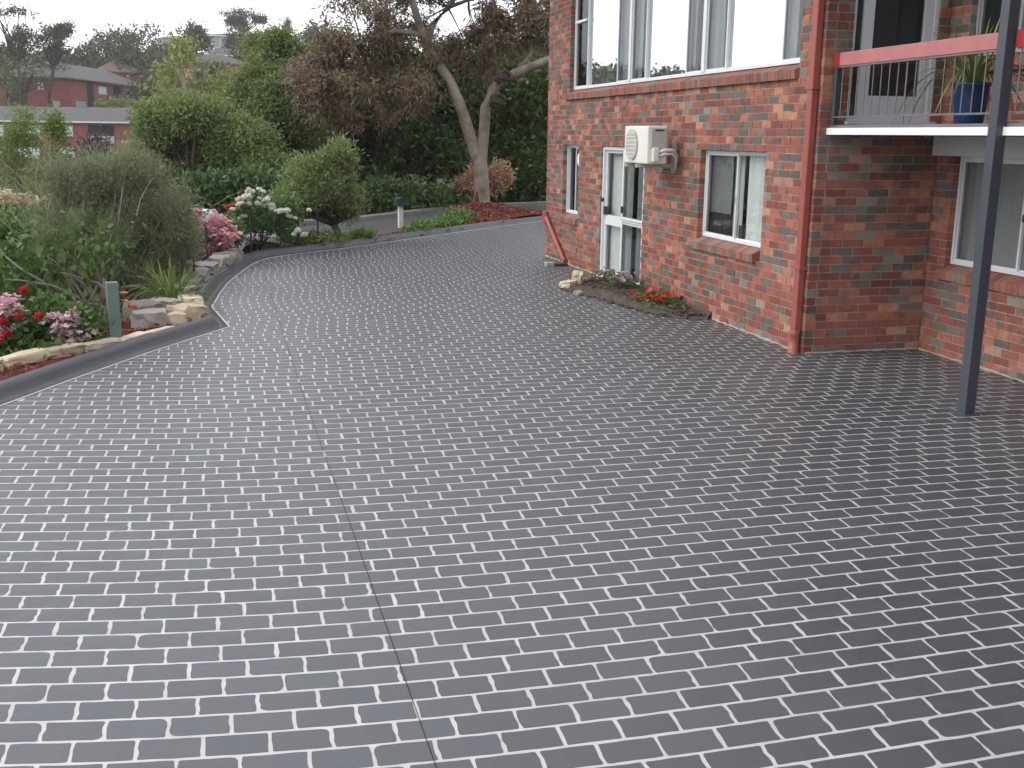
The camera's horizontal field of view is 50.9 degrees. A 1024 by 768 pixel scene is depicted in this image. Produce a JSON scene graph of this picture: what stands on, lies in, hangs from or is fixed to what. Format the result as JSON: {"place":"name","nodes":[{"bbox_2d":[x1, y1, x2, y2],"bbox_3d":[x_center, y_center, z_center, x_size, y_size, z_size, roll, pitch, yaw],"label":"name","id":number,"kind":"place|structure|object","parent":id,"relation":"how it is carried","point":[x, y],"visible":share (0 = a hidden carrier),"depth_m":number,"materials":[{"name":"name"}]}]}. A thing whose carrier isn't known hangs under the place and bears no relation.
{"place":"outdoors","nodes":[
{"label":"outdoors","id":0,"kind":"place"},
{"bbox_2d":[0,62,545,323],"bbox_3d":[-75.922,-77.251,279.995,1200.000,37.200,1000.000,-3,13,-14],"label":"ground","id":1,"kind":"structure","parent":0,"point":[438,181],"depth_m":37.85,"materials":[{"name":"brown soil"}]},
{"bbox_2d":[0,70,28,105],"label":"hill tree","id":2,"kind":"object","parent":1,"relation":"on","point":[10,96],"visible":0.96,"depth_m":161.28,"materials":[{"name":"green plant"}]},
{"bbox_2d":[0,2,47,105],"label":"hill tree","id":3,"kind":"object","parent":1,"relation":"on","point":[15,38],"visible":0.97,"depth_m":166.65,"materials":[{"name":"green plant"}]},
{"bbox_2d":[0,250,49,317],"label":"leafy shrub","id":4,"kind":"object","parent":1,"relation":"on","point":[10,289],"visible":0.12,"depth_m":14.72,"materials":[{"name":"green plant"}]},
{"bbox_2d":[0,102,55,206],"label":"young tree","id":5,"kind":"object","parent":1,"relation":"on","point":[22,139],"visible":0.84,"depth_m":29.08,"materials":[{"name":"green plant"}]},
{"bbox_2d":[0,50,55,105],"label":"hill tree","id":6,"kind":"object","parent":1,"relation":"on","point":[29,84],"visible":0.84,"depth_m":164.79,"materials":[{"name":"green plant"}]},
{"bbox_2d":[0,198,57,276],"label":"leafy shrub","id":7,"kind":"object","parent":1,"relation":"on","point":[9,215],"visible":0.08,"depth_m":17.32,"materials":[{"name":"green plant"}]},
{"bbox_2d":[0,187,58,262],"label":"cream flower shrub","id":8,"kind":"object","parent":1,"relation":"on","point":[10,200],"visible":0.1,"depth_m":21.32,"materials":[{"name":"beige plant"}]},
{"bbox_2d":[6,19,79,106],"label":"hill tree","id":9,"kind":"object","parent":1,"relation":"on","point":[57,32],"visible":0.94,"depth_m":169.43,"materials":[{"name":"green plant"}]},
{"bbox_2d":[11,98,75,199],"bbox_3d":[-11.973,-4.877,27.658,1.624,4.804,1.576,-3,13,-14],"label":"young tree","id":10,"kind":"object","parent":1,"relation":"on","point":[56,126],"visible":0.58,"depth_m":27.21,"materials":[{"name":"green plant"}]},
{"bbox_2d":[24,63,73,106],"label":"flats","id":11,"kind":"structure","parent":1,"relation":"on","point":[61,94],"depth_m":178.81,"materials":[{"name":"red brick"}]},
{"bbox_2d":[53,101,59,106],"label":"window","id":12,"kind":"structure","parent":11,"relation":"in","point":[55,104],"depth_m":179.36,"materials":[{"name":"glass"}]},
{"bbox_2d":[0,106,133,169],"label":"flats","id":13,"kind":"structure","parent":1,"relation":"on","point":[113,122],"depth_m":142.60,"materials":[{"name":"red brick"}]},
{"bbox_2d":[18,147,38,158],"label":"window","id":14,"kind":"structure","parent":13,"relation":"in","point":[28,147],"depth_m":142.90,"materials":[{"name":"glass"}]},
{"bbox_2d":[59,125,73,136],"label":"window","id":15,"kind":"structure","parent":13,"relation":"in","point":[70,128],"depth_m":142.23,"materials":[{"name":"glass"}]},
{"bbox_2d":[59,147,74,157],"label":"window","id":16,"kind":"structure","parent":13,"relation":"in","point":[65,147],"depth_m":142.84,"materials":[{"name":"metal"}]},
{"bbox_2d":[0,61,139,106],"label":"flats","id":17,"kind":"structure","parent":1,"relation":"on","point":[89,86],"depth_m":190.25,"materials":[{"name":"red brick"},{"name":"grey roof tile"},{"name":"window glass"}]},
{"bbox_2d":[76,101,85,106],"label":"window","id":18,"kind":"structure","parent":17,"relation":"in","point":[78,103],"depth_m":184.43,"materials":[{"name":"glass"}]},
{"bbox_2d":[98,86,106,94],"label":"window","id":19,"kind":"structure","parent":17,"relation":"in","point":[101,90],"depth_m":193.56,"materials":[{"name":"glass"}]},
{"bbox_2d":[42,123,121,194],"bbox_3d":[-10.169,-4.245,25.746,1.891,3.963,1.746,-8,15,-33],"label":"plum tree","id":20,"kind":"object","parent":1,"relation":"on","point":[89,134],"visible":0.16,"depth_m":25.31,"materials":[{"name":"brown plant"}]},
{"bbox_2d":[53,35,112,68],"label":"hill tree","id":21,"kind":"object","parent":1,"relation":"on","point":[92,56],"visible":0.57,"depth_m":228.85,"materials":[{"name":"green plant"}]},
{"bbox_2d":[0,317,177,380],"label":"mulch bed","id":22,"kind":"object","parent":1,"relation":"on","point":[127,326],"visible":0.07,"depth_m":10.49,"materials":[{"name":"red wood"}]},
{"bbox_2d":[0,286,113,357],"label":"rose bush","id":23,"kind":"object","parent":22,"relation":"on","point":[50,322],"visible":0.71,"depth_m":11.06,"materials":[{"name":"green plant"}]},
{"bbox_2d":[0,205,146,319],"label":"leafy shrub","id":24,"kind":"object","parent":22,"relation":"on","point":[46,250],"visible":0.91,"depth_m":12.27,"materials":[{"name":"green plant"}]},
{"bbox_2d":[0,325,173,371],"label":"stone edging","id":25,"kind":"object","parent":22,"relation":"on","point":[7,362],"visible":0.71,"depth_m":10.76,"materials":[{"name":"stone"}]},
{"bbox_2d":[105,281,136,337],"bbox_3d":[-4.134,-0.640,11.437,0.305,0.900,0.113,-4,14,-21],"label":"garden tap post","id":26,"kind":"object","parent":22,"relation":"on","point":[113,300],"visible":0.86,"depth_m":11.34,"materials":[{"name":"grey paint"}]},
{"bbox_2d":[0,130,183,212],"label":"leafy shrub","id":27,"kind":"object","parent":1,"relation":"on","point":[166,162],"visible":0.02,"depth_m":36.77,"materials":[{"name":"green plant"}]},
{"bbox_2d":[80,23,146,69],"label":"hill tree","id":28,"kind":"object","parent":1,"relation":"on","point":[98,34],"visible":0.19,"depth_m":234.17,"materials":[{"name":"green plant"}]},
{"bbox_2d":[93,95,138,107],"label":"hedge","id":29,"kind":"object","parent":1,"relation":"on","point":[114,104],"visible":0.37,"depth_m":175.00,"materials":[{"name":"green plant"}]},
{"bbox_2d":[0,133,237,313],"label":"feathery shrub","id":30,"kind":"object","parent":1,"relation":"on","point":[170,224],"visible":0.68,"depth_m":14.80,"materials":[{"name":"green plant"}]},
{"bbox_2d":[97,60,140,82],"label":"house","id":31,"kind":"structure","parent":1,"relation":"on","point":[113,68],"depth_m":225.91,"materials":[{"name":"brown tile"}]},
{"bbox_2d":[90,20,172,79],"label":"hill tree","id":32,"kind":"object","parent":1,"relation":"on","point":[126,38],"visible":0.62,"depth_m":226.98,"materials":[{"name":"green plant"}]},
{"bbox_2d":[121,62,170,100],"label":"hill tree","id":33,"kind":"object","parent":1,"relation":"on","point":[136,92],"visible":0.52,"depth_m":196.03,"materials":[{"name":"green plant"}]},
{"bbox_2d":[124,36,180,85],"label":"hill tree","id":34,"kind":"object","parent":1,"relation":"on","point":[151,55],"visible":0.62,"depth_m":216.45,"materials":[{"name":"green plant"}]},
{"bbox_2d":[121,257,222,313],"bbox_3d":[-4.370,-1.116,13.638,1.458,0.984,1.483,8,15,28],"label":"strappy clump","id":35,"kind":"object","parent":1,"relation":"on","point":[170,291],"visible":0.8,"depth_m":13.64,"materials":[{"name":"green plant"}]},
{"bbox_2d":[158,36,189,58],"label":"house","id":36,"kind":"structure","parent":1,"relation":"on","point":[161,39],"depth_m":254.00,"materials":[{"name":"white paint"}]},
{"bbox_2d":[127,24,238,99],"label":"sparse tree","id":37,"kind":"object","parent":1,"relation":"on","point":[181,52],"visible":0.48,"depth_m":55.35,"materials":[{"name":"green plant"}]},
{"bbox_2d":[124,248,242,329],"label":"stone retaining wall","id":38,"kind":"structure","parent":1,"relation":"on","point":[160,311],"depth_m":12.99,"materials":[{"name":"stone"}]},
{"bbox_2d":[176,18,214,54],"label":"hill tree","id":39,"kind":"object","parent":1,"relation":"on","point":[199,30],"visible":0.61,"depth_m":239.04,"materials":[{"name":"green plant"}]},
{"bbox_2d":[122,207,279,269],"bbox_3d":[-7.315,-3.108,23.422,1.760,1.416,4.300,13,18,42],"label":"garden bed","id":40,"kind":"object","parent":1,"relation":"on","point":[254,246],"visible":0.03,"depth_m":23.80,"materials":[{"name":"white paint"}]},
{"bbox_2d":[188,58,232,90],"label":"hill tree","id":41,"kind":"object","parent":1,"relation":"on","point":[200,73],"visible":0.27,"depth_m":153.05,"materials":[{"name":"green plant"}]},
{"bbox_2d":[124,83,299,192],"bbox_3d":[-8.355,-6.165,30.446,4.956,4.577,4.014,-3,13,-14],"label":"broadleaf tree","id":42,"kind":"object","parent":1,"relation":"on","point":[190,129],"visible":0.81,"depth_m":29.47,"materials":[{"name":"green plant"}]},
{"bbox_2d":[181,54,244,91],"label":"house","id":43,"kind":"structure","parent":1,"relation":"on","point":[224,58],"depth_m":166.22,"materials":[{"name":"grey tile"}]},
{"bbox_2d":[205,34,226,54],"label":"house","id":44,"kind":"structure","parent":1,"relation":"on","point":[218,39],"depth_m":251.43,"materials":[{"name":"white paint"}]},
{"bbox_2d":[209,38,218,45],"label":"window","id":45,"kind":"structure","parent":44,"relation":"in","point":[216,43],"depth_m":251.22,"materials":[{"name":"glass"}]},
{"bbox_2d":[185,204,247,267],"bbox_3d":[-5.383,-2.456,18.649,1.613,1.386,1.722,-3,13,-14],"label":"rose bush","id":46,"kind":"object","parent":1,"relation":"on","point":[231,233],"visible":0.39,"depth_m":18.27,"materials":[{"name":"pink plant"}]},
{"bbox_2d":[212,48,240,60],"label":"house","id":47,"kind":"structure","parent":1,"relation":"on","point":[219,51],"depth_m":217.85,"materials":[{"name":"white paint"}]},
{"bbox_2d":[224,41,244,60],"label":"hill tree","id":48,"kind":"object","parent":1,"relation":"on","point":[236,55],"visible":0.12,"depth_m":190.87,"materials":[{"name":"green plant"}]},
{"bbox_2d":[220,25,249,48],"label":"hill tree","id":49,"kind":"object","parent":1,"relation":"on","point":[229,38],"visible":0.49,"depth_m":239.24,"materials":[{"name":"green plant"}]},
{"bbox_2d":[162,150,311,218],"bbox_3d":[-7.181,-5.007,28.761,4.462,2.556,3.226,-3,13,-14],"label":"bush","id":50,"kind":"object","parent":1,"relation":"on","point":[217,186],"visible":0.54,"depth_m":27.83,"materials":[{"name":"green plant"}]},
{"bbox_2d":[217,6,269,31],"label":"hill tree","id":51,"kind":"object","parent":1,"relation":"on","point":[235,19],"visible":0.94,"depth_m":270.95,"materials":[{"name":"green plant"}]},
{"bbox_2d":[0,41,488,192],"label":"woodland","id":52,"kind":"object","parent":1,"relation":"on","point":[41,54],"visible":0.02,"depth_m":233.66,"materials":[{"name":"green plant"}]},
{"bbox_2d":[222,183,312,250],"bbox_3d":[-4.792,-3.096,20.801,1.960,1.575,1.445,-3,13,-14],"label":"rose bush","id":53,"kind":"object","parent":1,"relation":"on","point":[288,207],"visible":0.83,"depth_m":20.53,"materials":[{"name":"green plant"}]},
{"bbox_2d":[0,216,541,404],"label":"kerb","id":54,"kind":"structure","parent":1,"relation":"on","point":[28,383],"depth_m":11.91,"materials":[{"name":"grey concrete"}]},
{"bbox_2d":[211,18,344,160],"bbox_3d":[-7.283,-8.007,33.411,4.112,6.386,4.175,-3,13,-14],"label":"broadleaf tree","id":55,"kind":"object","parent":1,"relation":"on","point":[256,87],"visible":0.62,"depth_m":32.37,"materials":[{"name":"green plant"}]},
{"bbox_2d":[283,16,292,30],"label":"hill tree","id":56,"kind":"object","parent":1,"relation":"on","point":[287,22],"visible":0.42,"depth_m":256.76,"materials":[{"name":"green plant"}]},
{"bbox_2d":[274,229,316,245],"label":"plant","id":57,"kind":"object","parent":1,"relation":"on","point":[286,242],"visible":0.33,"depth_m":21.53,"materials":[{"name":"green plant"}]},
{"bbox_2d":[293,18,332,56],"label":"hill tree","id":58,"kind":"object","parent":1,"relation":"on","point":[303,35],"visible":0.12,"depth_m":217.36,"materials":[{"name":"green plant"}]},
{"bbox_2d":[293,227,336,246],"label":"plant","id":59,"kind":"object","parent":1,"relation":"on","point":[323,239],"visible":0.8,"depth_m":21.48,"materials":[{"name":"green plant"}]},
{"bbox_2d":[267,130,373,232],"bbox_3d":[-3.996,-3.959,22.073,2.276,2.522,1.706,-3,13,-14],"label":"round shrub","id":60,"kind":"object","parent":1,"relation":"on","point":[321,179],"visible":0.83,"depth_m":21.77,"materials":[{"name":"green plant"}]},
{"bbox_2d":[320,227,353,243],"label":"plant","id":61,"kind":"object","parent":1,"relation":"on","point":[341,237],"visible":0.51,"depth_m":21.97,"materials":[{"name":"green plant"}]},
{"bbox_2d":[301,156,372,218],"bbox_3d":[-5.851,-5.450,30.617,3.679,2.343,2.497,-3,13,-14],"label":"hedge shrub","id":62,"kind":"object","parent":1,"relation":"on","point":[369,209],"depth_m":30.56,"materials":[{"name":"green plant"}]},
{"bbox_2d":[291,53,429,186],"bbox_3d":[-5.052,-7.997,35.286,4.886,6.334,4.750,-3,13,-14],"label":"evergreen tree","id":63,"kind":"object","parent":1,"relation":"on","point":[374,145],"visible":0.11,"depth_m":34.63,"materials":[{"name":"green plant"}]},
{"bbox_2d":[355,166,426,213],"bbox_3d":[-3.773,-5.617,32.262,2.437,1.792,2.262,-3,13,-14],"label":"hedge shrub","id":64,"kind":"object","parent":1,"relation":"on","point":[383,192],"visible":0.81,"depth_m":31.90,"materials":[{"name":"green plant"}]},
{"bbox_2d":[253,201,545,225],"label":"road kerb","id":65,"kind":"structure","parent":1,"relation":"on","point":[392,214],"depth_m":31.04,"materials":[{"name":"concrete"}]},
{"bbox_2d":[277,0,549,202],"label":"gum tree","id":66,"kind":"object","parent":1,"relation":"on","point":[529,21],"visible":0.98,"depth_m":30.03,"materials":[{"name":"brown plant"}]},
{"bbox_2d":[396,174,469,210],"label":"hedge shrub","id":67,"kind":"object","parent":1,"relation":"on","point":[444,195],"visible":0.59,"depth_m":33.11,"materials":[{"name":"green plant"}]},
{"bbox_2d":[368,40,504,188],"bbox_3d":[-2.845,-9.000,36.636,5.014,5.832,5.123,4,14,16],"label":"evergreen tree","id":68,"kind":"object","parent":1,"relation":"on","point":[439,146],"visible":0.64,"depth_m":35.94,"materials":[{"name":"green plant"}]},
{"bbox_2d":[450,156,517,200],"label":"orange shrub","id":69,"kind":"object","parent":1,"relation":"on","point":[500,173],"visible":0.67,"depth_m":33.66,"materials":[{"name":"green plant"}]},
{"bbox_2d":[453,203,540,223],"bbox_3d":[-0.623,-4.820,29.899,3.718,0.390,15.234,8,15,30],"label":"mulch bed","id":70,"kind":"object","parent":1,"relation":"on","point":[511,215],"visible":0.16,"depth_m":28.90,"materials":[{"name":"red wood"}]},
{"bbox_2d":[400,219,434,233],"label":"plant","id":71,"kind":"object","parent":70,"relation":"on","point":[416,226],"visible":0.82,"depth_m":24.70,"materials":[{"name":"green plant"}]},
{"bbox_2d":[419,217,450,230],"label":"plant","id":72,"kind":"object","parent":70,"relation":"on","point":[439,223],"visible":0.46,"depth_m":25.52,"materials":[{"name":"green plant"}]},
{"bbox_2d":[428,211,465,226],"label":"plant","id":73,"kind":"object","parent":70,"relation":"on","point":[457,220],"visible":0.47,"depth_m":26.34,"materials":[{"name":"green plant"}]},
{"bbox_2d":[349,202,545,241],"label":"mulch","id":74,"kind":"object","parent":70,"relation":"on","point":[474,220],"visible":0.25,"depth_m":28.97,"materials":[{"name":"brown wood"}]},
{"bbox_2d":[344,225,377,238],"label":"plant","id":75,"kind":"object","parent":74,"relation":"on","point":[362,232],"visible":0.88,"depth_m":22.64,"materials":[{"name":"green plant"}]},
{"bbox_2d":[436,209,473,223],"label":"plant","id":76,"kind":"object","parent":70,"relation":"on","point":[463,216],"visible":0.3,"depth_m":27.19,"materials":[{"name":"green plant"}]},
{"bbox_2d":[435,204,480,217],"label":"plant","id":77,"kind":"object","parent":70,"relation":"on","point":[461,209],"visible":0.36,"depth_m":28.12,"materials":[{"name":"green plant"}]},
{"bbox_2d":[469,155,545,202],"bbox_3d":[-0.130,-7.125,38.303,3.426,1.975,2.447,-3,13,-14],"label":"hedge shrub","id":78,"kind":"object","parent":1,"relation":"on","point":[517,192],"visible":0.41,"depth_m":37.95,"materials":[{"name":"green plant"}]},
{"bbox_2d":[477,39,548,197],"bbox_3d":[0.041,-9.790,39.279,5.571,6.260,5.597,-3,13,-14],"label":"evergreen tree","id":79,"kind":"object","parent":1,"relation":"on","point":[526,102],"visible":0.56,"depth_m":37.89,"materials":[{"name":"green plant"}]},
{"bbox_2d":[512,157,546,201],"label":"hedge shrub","id":80,"kind":"object","parent":1,"relation":"on","point":[542,172],"visible":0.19,"depth_m":37.69,"materials":[{"name":"green plant"}]},
{"bbox_2d":[545,0,1023,416],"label":"brick house","id":81,"kind":"structure","parent":1,"relation":"on","point":[808,197],"depth_m":11.74,"materials":[{"name":"red brick"},{"name":"glass"},{"name":"brown tile"}]},
{"bbox_2d":[542,211,566,262],"bbox_3d":[0.796,-2.744,19.972,0.126,0.840,1.453,-3,13,-14],"label":"slanting pipe","id":82,"kind":"object","parent":81,"relation":"attached to","point":[545,218],"visible":1,"depth_m":19.97,"materials":[{"name":"red metal"}]},
{"bbox_2d":[566,145,578,213],"bbox_3d":[1.130,-3.623,19.077,0.093,1.195,0.900,-3,13,-14],"label":"window","id":83,"kind":"structure","parent":81,"relation":"in","point":[569,150],"depth_m":19.37,"materials":[{"name":"white metal"}]},
{"bbox_2d":[597,146,644,284],"bbox_3d":[1.744,-2.660,16.951,0.282,2.100,2.280,-3,13,-14],"label":"door","id":84,"kind":"structure","parent":81,"relation":"in","point":[618,180],"depth_m":17.20,"materials":[{"name":"white metal"}]},
{"bbox_2d":[624,126,678,172],"bbox_3d":[1.919,-3.180,14.588,0.567,0.620,0.951,-3,13,-14],"label":"air conditioner","id":85,"kind":"object","parent":81,"relation":"attached to","point":[646,147],"visible":1,"depth_m":14.32,"materials":[{"name":"beige plastic"}]},
{"bbox_2d":[574,0,800,89],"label":"window","id":86,"kind":"structure","parent":81,"relation":"in","point":[760,33],"depth_m":14.54,"materials":[{"name":"glass"}]},
{"bbox_2d":[702,150,766,247],"bbox_3d":[2.833,-2.319,13.422,0.445,1.150,2.330,-3,13,-14],"label":"window","id":87,"kind":"structure","parent":81,"relation":"in","point":[719,222],"depth_m":13.34,"materials":[{"name":"white metal"}]},
{"bbox_2d":[844,0,940,124],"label":"door","id":88,"kind":"structure","parent":81,"relation":"in","point":[931,10],"depth_m":11.14,"materials":[{"name":"grey paint"}]},
{"bbox_2d":[892,19,1023,123],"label":"potted plant","id":89,"kind":"object","parent":81,"relation":"on","point":[967,91],"visible":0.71,"depth_m":9.53,"materials":[{"name":"green plant"}]},
{"bbox_2d":[950,156,1023,276],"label":"window","id":90,"kind":"structure","parent":81,"relation":"in","point":[1008,246],"depth_m":10.81,"materials":[{"name":"glass"}]},
{"bbox_2d":[976,0,1023,55],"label":"window","id":91,"kind":"structure","parent":81,"relation":"in","point":[981,12],"depth_m":10.78,"materials":[{"name":"metal"}]},
{"bbox_2d":[0,0,545,58],"label":"sky","id":92,"kind":"structure","parent":0,"point":[87,15],"materials":[{"name":"white"}]},
{"bbox_2d":[248,205,545,242],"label":"road","id":93,"kind":"structure","parent":0,"point":[384,226],"depth_m":27.60,"materials":[{"name":"grey asphalt"}]},
{"bbox_2d":[393,197,406,227],"bbox_3d":[-2.781,-4.278,26.811,0.290,0.765,0.330,-6,14,-26],"label":"bollard light","id":94,"kind":"object","parent":93,"relation":"on","point":[400,202],"visible":0.89,"depth_m":26.74,"materials":[{"name":"green paint"}]},
{"bbox_2d":[0,221,1023,767],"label":"driveway","id":95,"kind":"structure","parent":0,"point":[494,497],"depth_m":6.13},
{"bbox_2d":[562,277,710,319],"bbox_3d":[1.525,-1.286,15.399,1.070,0.107,3.900,-3,13,-14],"label":"soil bed","id":96,"kind":"object","parent":95,"relation":"on","point":[617,297],"visible":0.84,"depth_m":14.75,"materials":[{"name":"brown soil"}]},
{"bbox_2d":[559,279,578,288],"bbox_3d":[0.877,-1.515,16.354,0.251,0.142,0.401,8,15,28],"label":"garden stone","id":97,"kind":"object","parent":96,"relation":"on","point":[568,283],"visible":0.82,"depth_m":16.23,"materials":[{"name":"stone"}]},
{"bbox_2d":[572,270,583,284],"bbox_3d":[1.016,-1.620,16.628,0.193,0.257,0.578,2,13,3],"label":"garden stone","id":98,"kind":"object","parent":96,"relation":"on","point":[577,275],"visible":0.66,"depth_m":16.39,"materials":[{"name":"stone"}]},
{"bbox_2d":[573,290,583,294],"bbox_3d":[0.974,-1.329,15.716,0.119,0.083,0.184,-6,15,-27],"label":"garden stone","id":99,"kind":"object","parent":96,"relation":"on","point":[576,292],"visible":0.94,"depth_m":15.67,"materials":[{"name":"beige stone"}]},
{"bbox_2d":[591,266,623,279],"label":"flower clump","id":100,"kind":"object","parent":96,"relation":"on","point":[604,272],"visible":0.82,"depth_m":16.65,"materials":[{"name":"green plant"}]},
{"bbox_2d":[607,270,648,286],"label":"flower clump","id":101,"kind":"object","parent":96,"relation":"on","point":[629,280],"visible":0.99,"depth_m":15.82,"materials":[{"name":"green plant"}]},
{"bbox_2d":[624,287,685,309],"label":"flower clump","id":102,"kind":"object","parent":96,"relation":"on","point":[650,298],"visible":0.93,"depth_m":14.47,"materials":[{"name":"red plant"}]},
{"bbox_2d":[544,261,567,266],"bbox_3d":[0.789,-2.134,19.122,0.410,0.075,0.160,-3,13,-14],"label":"splash block","id":103,"kind":"object","parent":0,"point":[550,264],"depth_m":19.06,"materials":[{"name":"concrete"}]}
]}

